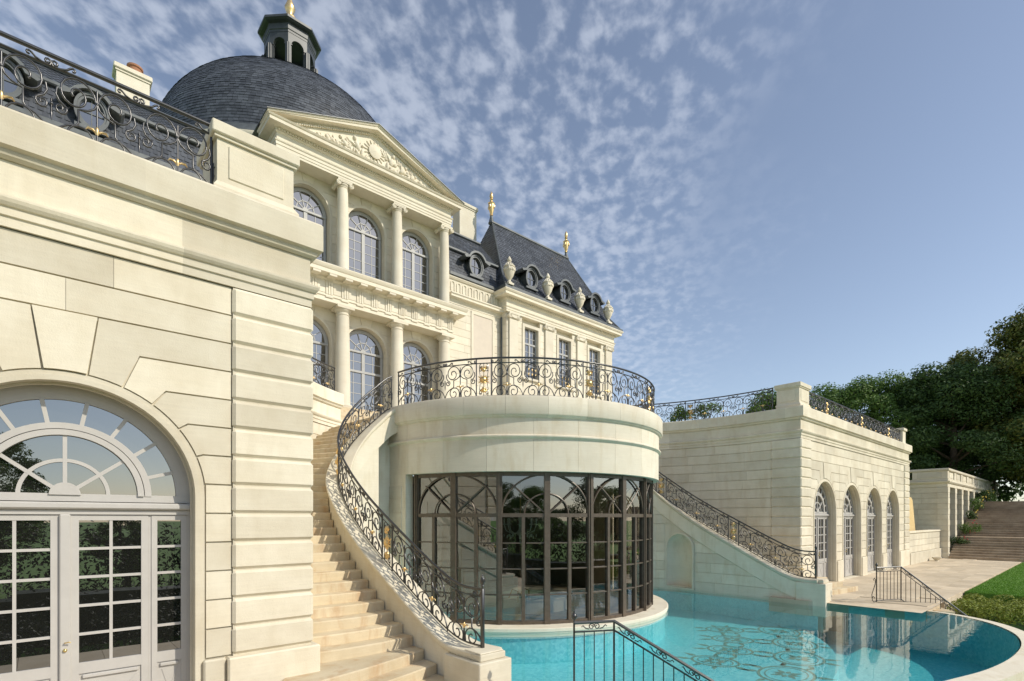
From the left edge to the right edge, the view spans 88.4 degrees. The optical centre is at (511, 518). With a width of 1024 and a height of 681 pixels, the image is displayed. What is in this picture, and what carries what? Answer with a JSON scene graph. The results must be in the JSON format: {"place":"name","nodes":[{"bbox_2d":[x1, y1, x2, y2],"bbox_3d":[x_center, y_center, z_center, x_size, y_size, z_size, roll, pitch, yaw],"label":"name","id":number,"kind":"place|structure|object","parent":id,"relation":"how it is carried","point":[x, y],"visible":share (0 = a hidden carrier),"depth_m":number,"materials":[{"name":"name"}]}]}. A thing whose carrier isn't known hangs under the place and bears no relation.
{"place":"outdoors","nodes":[
{"label":"outdoors","id":0,"kind":"place"},
{"bbox_2d":[0,105,343,680],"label":"garden pavilion","id":1,"kind":"structure","parent":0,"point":[170,410],"depth_m":6.63,"materials":[{"name":"stone"}]},
{"bbox_2d":[0,385,189,680],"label":"door","id":2,"kind":"structure","parent":1,"relation":"in","point":[102,593],"depth_m":6.34,"materials":[{"name":"grey paint"}]},
{"bbox_2d":[0,30,214,183],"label":"iron railing","id":3,"kind":"object","parent":1,"relation":"on","point":[138,101],"visible":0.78,"depth_m":6.32,"materials":[{"name":"black metal"}]},
{"bbox_2d":[0,0,623,422],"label":"chateau","id":4,"kind":"structure","parent":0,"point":[404,274],"depth_m":27.86,"materials":[{"name":"stone"}]},
{"bbox_2d":[0,48,41,106],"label":"dormer window","id":5,"kind":"structure","parent":4,"relation":"in","point":[9,88],"depth_m":17.94,"materials":[{"name":"grey metal"}]},
{"bbox_2d":[57,84,124,137],"bbox_3d":[-15.830,-14.930,19.789,1.944,1.520,1.740,0,0,-42],"label":"dormer window","id":6,"kind":"structure","parent":4,"relation":"in","point":[86,118],"depth_m":19.30,"materials":[{"name":"grey metal"}]},
{"bbox_2d":[294,187,325,261],"bbox_3d":[-9.938,-13.785,25.308,2.020,4.070,0.150,0,0,-42],"label":"window","id":7,"kind":"structure","parent":4,"relation":"in","point":[306,204],"depth_m":25.48,"materials":[{"name":"glass"}]},
{"bbox_2d":[311,320,327,387],"bbox_3d":[-9.938,-7.495,25.308,2.220,4.450,0.150,0,0,-42],"label":"window","id":8,"kind":"structure","parent":4,"relation":"in","point":[320,341],"depth_m":25.77,"materials":[{"name":"glass"}]},
{"bbox_2d":[311,357,334,390],"bbox_3d":[-5.753,-4.781,13.257,1.504,0.982,10.248,0,0,-13],"label":"iron railing","id":9,"kind":"object","parent":4,"relation":"attached to","point":[327,377],"visible":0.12,"depth_m":17.80,"materials":[{"name":"black metal"}]},
{"bbox_2d":[348,211,380,279],"bbox_3d":[-7.722,-13.785,27.271,2.020,4.070,0.150,0,0,-42],"label":"window","id":10,"kind":"structure","parent":4,"relation":"in","point":[364,234],"depth_m":27.29,"materials":[{"name":"glass"}]},
{"bbox_2d":[350,330,382,411],"bbox_3d":[-7.722,-7.495,27.271,2.220,4.450,0.150,0,0,-42],"label":"window","id":11,"kind":"structure","parent":4,"relation":"in","point":[366,355],"depth_m":27.33,"materials":[{"name":"glass"}]},
{"bbox_2d":[402,232,428,295],"bbox_3d":[-5.506,-13.785,29.233,2.020,4.070,0.150,0,0,-42],"label":"window","id":12,"kind":"structure","parent":4,"relation":"in","point":[415,252],"depth_m":29.34,"materials":[{"name":"glass"}]},
{"bbox_2d":[403,343,429,403],"bbox_3d":[-5.506,-7.495,29.233,2.220,4.450,0.150,0,0,-42],"label":"window","id":13,"kind":"structure","parent":4,"relation":"in","point":[414,355],"depth_m":29.35,"materials":[{"name":"glass"}]},
{"bbox_2d":[458,251,490,280],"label":"dormer window","id":14,"kind":"structure","parent":4,"relation":"in","point":[476,263],"depth_m":31.06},
{"bbox_2d":[471,311,494,395],"bbox_3d":[-1.748,-9.325,31.506,1.760,5.750,0.090,0,0,-42],"label":"blind window","id":15,"kind":"structure","parent":4,"relation":"in","point":[482,329],"depth_m":31.48,"materials":[{"name":"beige stone"}]},
{"bbox_2d":[503,256,515,285],"bbox_3d":[-0.163,-14.960,31.782,0.729,1.780,0.729,0,0,29],"label":"stone urn","id":16,"kind":"object","parent":4,"relation":"on","point":[509,269],"visible":1,"depth_m":31.60,"materials":[{"name":"beige stone"}]},
{"bbox_2d":[514,264,543,291],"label":"dormer window","id":17,"kind":"structure","parent":4,"relation":"in","point":[530,275],"depth_m":33.40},
{"bbox_2d":[525,329,537,379],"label":"window","id":18,"kind":"structure","parent":4,"relation":"in","point":[530,336],"depth_m":33.62,"materials":[{"name":"glass"}]},
{"bbox_2d":[542,273,553,300],"bbox_3d":[2.308,-14.960,33.970,0.729,1.780,0.729,0,0,-23],"label":"stone urn","id":19,"kind":"object","parent":4,"relation":"on","point":[547,285],"visible":1,"depth_m":33.78,"materials":[{"name":"beige stone"}]},
{"bbox_2d":[553,279,575,304],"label":"dormer window","id":20,"kind":"structure","parent":4,"relation":"in","point":[563,289],"depth_m":35.47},
{"bbox_2d":[559,340,570,387],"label":"window","id":21,"kind":"structure","parent":4,"relation":"in","point":[563,346],"depth_m":35.67,"materials":[{"name":"glass"}]},
{"bbox_2d":[574,287,584,312],"bbox_3d":[4.629,-14.960,36.025,0.729,1.780,0.729,0,0,29],"label":"stone urn","id":22,"kind":"object","parent":4,"relation":"on","point":[579,298],"visible":1,"depth_m":35.84,"materials":[{"name":"beige stone"}]},
{"bbox_2d":[589,349,599,394],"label":"window","id":23,"kind":"structure","parent":4,"relation":"in","point":[593,356],"depth_m":37.77,"materials":[{"name":"glass"}]},
{"bbox_2d":[584,292,604,316],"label":"dormer window","id":24,"kind":"structure","parent":4,"relation":"in","point":[593,301],"depth_m":37.51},
{"bbox_2d":[603,300,612,323],"bbox_3d":[6.949,-14.960,38.080,0.729,1.780,0.729,0,0,-23],"label":"stone urn","id":25,"kind":"object","parent":4,"relation":"on","point":[607,310],"visible":0.99,"depth_m":37.89,"materials":[{"name":"beige stone"}]},
{"bbox_2d":[0,0,1023,500],"label":"sky","id":26,"kind":"structure","parent":0,"point":[759,194],"materials":[{"name":"blue"}]},
{"bbox_2d":[511,608,1023,680],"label":"pool floor","id":27,"kind":"structure","parent":0,"point":[870,645],"depth_m":14.96,"materials":[{"name":"tile"}]},
{"bbox_2d":[283,409,510,680],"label":"curved staircase","id":28,"kind":"structure","parent":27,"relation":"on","point":[373,618],"depth_m":9.68,"materials":[{"name":"stone"}]},
{"bbox_2d":[335,376,484,647],"bbox_3d":[-2.703,-0.999,11.306,1.733,6.164,7.438,0,0,-24],"label":"iron railing","id":29,"kind":"object","parent":28,"relation":"on","point":[339,461],"visible":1,"depth_m":10.22,"materials":[{"name":"black metal"}]},
{"bbox_2d":[372,395,667,663],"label":"pool rotunda","id":30,"kind":"structure","parent":27,"relation":"on","point":[536,511],"depth_m":14.03,"materials":[{"name":"stone"}]},
{"bbox_2d":[397,357,654,412],"bbox_3d":[1.740,-3.681,16.587,9.479,1.082,4.515,0,0,-42],"label":"iron railing","id":31,"kind":"object","parent":30,"relation":"on","point":[650,400],"visible":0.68,"depth_m":14.10,"materials":[{"name":"black metal"}]},
{"bbox_2d":[571,611,713,680],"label":"pool handrail","id":32,"kind":"object","parent":27,"relation":"on","point":[633,633],"visible":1,"depth_m":7.43,"materials":[{"name":"metal"}]},
{"bbox_2d":[653,489,857,640],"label":"curved staircase","id":33,"kind":"structure","parent":27,"relation":"on","point":[690,553],"depth_m":20.14,"materials":[{"name":"stone"}]},
{"bbox_2d":[653,472,816,578],"bbox_3d":[7.520,-0.999,20.359,7.438,6.164,1.733,0,0,31],"label":"iron railing","id":34,"kind":"object","parent":33,"relation":"on","point":[733,531],"visible":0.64,"depth_m":19.84,"materials":[{"name":"black metal"}]},
{"bbox_2d":[653,381,911,581],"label":"garden pavilion","id":35,"kind":"structure","parent":27,"relation":"on","point":[793,469],"depth_m":22.64,"materials":[{"name":"stone"}]},
{"bbox_2d":[667,405,691,421],"bbox_3d":[7.585,-4.708,23.820,1.125,1.026,0.912,0,0,-3],"label":"shrub","id":36,"kind":"object","parent":35,"relation":"on","point":[680,408],"visible":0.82,"depth_m":23.74,"materials":[{"name":"green plant"}]},
{"bbox_2d":[633,388,772,421],"bbox_3d":[5.952,-4.781,23.623,10.248,0.982,1.504,0,0,20],"label":"iron railing","id":37,"kind":"object","parent":35,"relation":"on","point":[690,411],"visible":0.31,"depth_m":22.82,"materials":[{"name":"black metal"}]},
{"bbox_2d":[689,401,722,419],"bbox_3d":[8.724,-4.739,23.643,1.478,1.093,0.849,0,0,15],"label":"shrub","id":38,"kind":"object","parent":35,"relation":"on","point":[706,410],"visible":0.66,"depth_m":23.60,"materials":[{"name":"green plant"}]},
{"bbox_2d":[746,403,760,412],"bbox_3d":[10.307,-4.574,22.508,0.641,0.755,0.995,0,0,25],"label":"shrub","id":39,"kind":"object","parent":35,"relation":"on","point":[753,407],"visible":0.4,"depth_m":22.35,"materials":[{"name":"green plant"}]},
{"bbox_2d":[815,484,829,578],"bbox_3d":[12.906,0.580,22.275,2.620,4.340,0.202,0,0,-42],"label":"door","id":40,"kind":"structure","parent":35,"relation":"in","point":[821,505],"depth_m":22.66,"materials":[{"name":"grey paint"}]},
{"bbox_2d":[843,488,854,576],"bbox_3d":[15.526,0.580,24.596,2.620,4.340,0.202,0,0,-42],"label":"door","id":41,"kind":"structure","parent":35,"relation":"in","point":[848,502],"depth_m":24.93,"materials":[{"name":"grey paint"}]},
{"bbox_2d":[809,391,899,440],"bbox_3d":[17.276,-4.731,26.013,14.581,0.882,0.150,0,0,-42],"label":"iron railing","id":42,"kind":"object","parent":35,"relation":"on","point":[881,430],"visible":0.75,"depth_m":25.03,"materials":[{"name":"black metal"}]},
{"bbox_2d":[867,492,875,570],"bbox_3d":[18.146,0.580,26.916,2.620,4.340,0.202,0,0,-42],"label":"door","id":43,"kind":"structure","parent":35,"relation":"in","point":[871,515],"depth_m":27.37,"materials":[{"name":"grey paint"}]},
{"bbox_2d":[887,495,893,566],"bbox_3d":[20.766,0.580,29.237,2.620,4.340,0.202,0,0,-42],"label":"door","id":44,"kind":"structure","parent":35,"relation":"in","point":[890,515],"depth_m":29.73,"materials":[{"name":"grey paint"}]},
{"bbox_2d":[823,616,841,631],"bbox_3d":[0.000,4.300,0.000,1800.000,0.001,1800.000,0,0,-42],"label":"ground","id":45,"kind":"structure","parent":0,"point":[832,623],"depth_m":21.60,"materials":[{"name":"beige stone"}]},
{"bbox_2d":[933,607,954,613],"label":"garden steps","id":46,"kind":"structure","parent":45,"relation":"on","point":[938,609],"depth_m":16.91,"materials":[{"name":"stone"}]},
{"bbox_2d":[871,562,966,615],"bbox_3d":[13.269,2.900,17.271,3.134,2.940,0.461,0,0,3],"label":"pool handrail","id":47,"kind":"object","parent":46,"relation":"on","point":[928,587],"visible":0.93,"depth_m":17.32,"materials":[{"name":"metal"}]},
{"bbox_2d":[947,593,1023,630],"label":"box hedge","id":48,"kind":"object","parent":45,"relation":"on","point":[1009,614],"visible":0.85,"depth_m":17.42,"materials":[{"name":"green plant"}]},
{"bbox_2d":[653,589,1020,656],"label":"wall","id":49,"kind":"structure","parent":0,"point":[670,593],"depth_m":19.43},
{"bbox_2d":[769,558,1021,621],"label":"terrace paving","id":50,"kind":"structure","parent":0,"point":[949,580],"depth_m":21.02,"materials":[{"name":"beige stone"}]},
{"bbox_2d":[909,497,941,564],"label":"wall","id":51,"kind":"structure","parent":50,"relation":"on","point":[924,545],"depth_m":34.18,"materials":[{"name":"stone"}]},
{"bbox_2d":[909,468,999,557],"bbox_3d":[38.965,-0.250,47.360,26.860,6.600,4.760,0,0,-42],"label":"trellis gallery","id":52,"kind":"object","parent":50,"relation":"on","point":[940,497],"visible":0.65,"depth_m":37.99,"materials":[{"name":"stone"}]},
{"bbox_2d":[964,562,1023,608],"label":"lawn","id":53,"kind":"structure","parent":0,"point":[988,596],"depth_m":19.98,"materials":[{"name":"green plant"}]},
{"bbox_2d":[949,501,1023,561],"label":"great steps","id":54,"kind":"structure","parent":53,"relation":"on","point":[999,536],"depth_m":37.87,"materials":[{"name":"brown stone"}]},
{"bbox_2d":[950,536,970,544],"bbox_3d":[32.008,1.773,37.819,1.032,1.130,1.464,0,0,-42],"label":"rose bush","id":55,"kind":"object","parent":54,"relation":"on","point":[961,541],"visible":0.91,"depth_m":37.62,"materials":[{"name":"green plant"}]},
{"bbox_2d":[958,520,982,534],"bbox_3d":[34.337,0.743,39.406,1.238,1.286,1.529,0,0,-42],"label":"rose bush","id":56,"kind":"object","parent":54,"relation":"on","point":[966,529],"visible":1,"depth_m":39.34,"materials":[{"name":"green plant"}]},
{"bbox_2d":[964,510,977,518],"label":"rose bush","id":57,"kind":"object","parent":54,"relation":"on","point":[970,515],"visible":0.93,"depth_m":41.15,"materials":[{"name":"green plant"}]},
{"bbox_2d":[969,496,985,510],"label":"rose bush","id":58,"kind":"object","parent":54,"relation":"on","point":[977,500],"visible":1,"depth_m":42.95,"materials":[{"name":"green plant"}]},
{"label":"woodland floor","id":59,"kind":"structure","parent":0,"visible":0},
{"bbox_2d":[743,387,831,414],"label":"broadleaf tree","id":60,"kind":"object","parent":59,"relation":"on","point":[763,402],"visible":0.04,"depth_m":53.40,"materials":[{"name":"green plant"}]},
{"bbox_2d":[809,381,886,433],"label":"broadleaf tree","id":61,"kind":"object","parent":59,"relation":"on","point":[835,394],"visible":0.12,"depth_m":53.17,"materials":[{"name":"green plant"}]},
{"bbox_2d":[838,369,943,479],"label":"broadleaf tree","id":62,"kind":"object","parent":59,"relation":"on","point":[885,403],"visible":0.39,"depth_m":51.46,"materials":[{"name":"green plant"}]},
{"bbox_2d":[862,375,983,476],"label":"broadleaf tree","id":63,"kind":"object","parent":59,"relation":"on","point":[948,422],"visible":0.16,"depth_m":49.90,"materials":[{"name":"green plant"}]},
{"bbox_2d":[884,360,1023,481],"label":"broadleaf tree","id":64,"kind":"object","parent":59,"relation":"on","point":[969,389],"visible":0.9,"depth_m":47.28,"materials":[{"name":"green plant"}]},
{"bbox_2d":[910,456,1023,500],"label":"undergrowth","id":65,"kind":"object","parent":59,"relation":"on","point":[1007,494],"visible":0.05,"depth_m":52.18,"materials":[{"name":"green plant"}]},
{"bbox_2d":[932,390,1023,482],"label":"broadleaf tree","id":66,"kind":"object","parent":59,"relation":"on","point":[995,451],"depth_m":54.20,"materials":[{"name":"green plant"}]},
{"bbox_2d":[934,334,1023,501],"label":"broadleaf tree","id":67,"kind":"object","parent":59,"relation":"on","point":[967,357],"visible":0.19,"depth_m":49.93,"materials":[{"name":"green plant"}]},
{"bbox_2d":[975,490,993,501],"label":"rose bush","id":68,"kind":"object","parent":59,"relation":"on","point":[987,495],"visible":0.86,"depth_m":44.65,"materials":[{"name":"green plant"}]},
{"bbox_2d":[981,489,996,501],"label":"rose bush","id":69,"kind":"object","parent":59,"relation":"on","point":[990,491],"visible":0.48,"depth_m":46.16,"materials":[{"name":"green plant"}]},
{"bbox_2d":[966,304,1023,481],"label":"broadleaf tree","id":70,"kind":"object","parent":59,"relation":"on","point":[1015,328],"visible":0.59,"depth_m":47.50,"materials":[{"name":"green plant"}]}
]}

